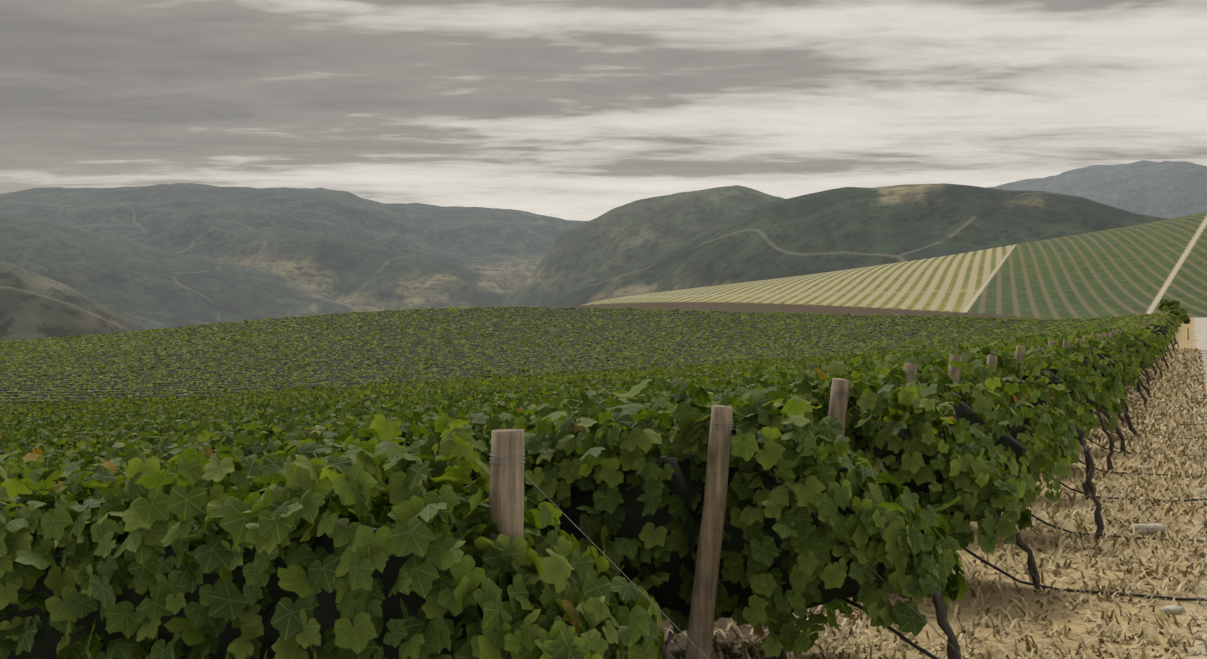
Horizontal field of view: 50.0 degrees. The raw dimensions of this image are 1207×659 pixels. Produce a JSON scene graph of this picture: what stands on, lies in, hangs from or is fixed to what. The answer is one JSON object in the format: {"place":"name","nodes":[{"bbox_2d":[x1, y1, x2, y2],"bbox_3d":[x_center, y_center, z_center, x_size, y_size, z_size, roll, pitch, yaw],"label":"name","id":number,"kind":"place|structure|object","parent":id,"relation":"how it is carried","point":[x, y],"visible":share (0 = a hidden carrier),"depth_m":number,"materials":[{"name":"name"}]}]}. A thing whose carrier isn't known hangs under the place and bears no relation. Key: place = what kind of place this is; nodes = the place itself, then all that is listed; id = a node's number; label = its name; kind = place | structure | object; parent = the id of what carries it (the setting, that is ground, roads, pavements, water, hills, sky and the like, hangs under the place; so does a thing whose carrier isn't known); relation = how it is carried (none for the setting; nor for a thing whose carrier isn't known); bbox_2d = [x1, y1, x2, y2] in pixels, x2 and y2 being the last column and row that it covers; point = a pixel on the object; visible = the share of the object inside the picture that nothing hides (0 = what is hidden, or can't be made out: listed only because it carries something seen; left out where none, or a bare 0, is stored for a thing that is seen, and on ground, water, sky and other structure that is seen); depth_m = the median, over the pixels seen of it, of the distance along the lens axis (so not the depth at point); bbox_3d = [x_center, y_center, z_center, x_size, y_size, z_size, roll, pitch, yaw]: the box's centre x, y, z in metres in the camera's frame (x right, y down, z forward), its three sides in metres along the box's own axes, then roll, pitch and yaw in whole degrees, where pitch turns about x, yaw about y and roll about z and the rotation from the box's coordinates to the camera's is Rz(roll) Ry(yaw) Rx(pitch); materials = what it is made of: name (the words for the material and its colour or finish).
{"place":"outdoors","nodes":[
{"label":"outdoors","id":0,"kind":"place"},
{"bbox_2d":[0,160,1206,658],"bbox_3d":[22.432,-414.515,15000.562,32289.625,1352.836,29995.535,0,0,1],"label":"ground","id":1,"kind":"structure","parent":0,"point":[1116,240],"depth_m":2005.87,"materials":[{"name":"green plant"}]},
{"bbox_2d":[0,375,1025,658],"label":"leaves","id":2,"kind":"object","parent":1,"relation":"on","point":[574,597],"visible":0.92,"depth_m":5.43,"materials":[{"name":"green plant"}]},
{"bbox_2d":[0,327,1153,547],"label":"rows","id":3,"kind":"object","parent":1,"relation":"on","point":[24,443],"visible":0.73,"depth_m":17.60,"materials":[{"name":"green plant"}]},
{"bbox_2d":[0,307,1175,658],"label":"grapevines","id":4,"kind":"object","parent":1,"relation":"on","point":[326,611],"visible":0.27,"depth_m":59.80,"materials":[{"name":"green plant"}]},
{"bbox_2d":[0,306,1181,424],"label":"vineyard rows","id":5,"kind":"object","parent":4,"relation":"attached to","point":[1141,331],"visible":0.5,"depth_m":99.44,"materials":[{"name":"green plant"}]},
{"bbox_2d":[27,310,1170,658],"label":"posts","id":6,"kind":"object","parent":1,"relation":"on","point":[507,500],"visible":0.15,"depth_m":6.80,"materials":[{"name":"brown wood"}]},
{"bbox_2d":[489,338,1163,658],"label":"wires","id":7,"kind":"object","parent":6,"relation":"attached to","point":[790,490],"visible":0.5,"depth_m":6.41,"materials":[{"name":"grey metal"}]},
{"bbox_2d":[150,336,1178,658],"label":"trunks","id":8,"kind":"object","parent":1,"relation":"on","point":[1088,486],"visible":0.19,"depth_m":11.07,"materials":[{"name":"brown plant"}]},
{"bbox_2d":[840,347,1206,658],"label":"hoses","id":9,"kind":"object","parent":8,"relation":"attached to","point":[910,642],"visible":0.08,"depth_m":9.12,"materials":[{"name":"black rubber"}]},
{"bbox_2d":[1129,399,1198,613],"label":"stones","id":10,"kind":"object","parent":1,"relation":"on","point":[1152,528],"visible":0.46,"depth_m":11.24,"materials":[{"name":"beige stone"}]},
{"bbox_2d":[1158,299,1189,323],"bbox_3d":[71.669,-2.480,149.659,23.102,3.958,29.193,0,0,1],"label":"shrub","id":11,"kind":"object","parent":1,"relation":"on","point":[1166,305],"visible":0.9,"depth_m":146.60,"materials":[{"name":"green plant"}]},
{"bbox_2d":[0,0,1206,220],"label":"sky","id":12,"kind":"structure","parent":0,"point":[579,110],"materials":[{"name":"grey"}]},
{"bbox_2d":[624,347,1206,658],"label":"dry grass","id":13,"kind":"structure","parent":0,"point":[1181,360],"depth_m":10.55,"materials":[{"name":"plant"}]}
]}

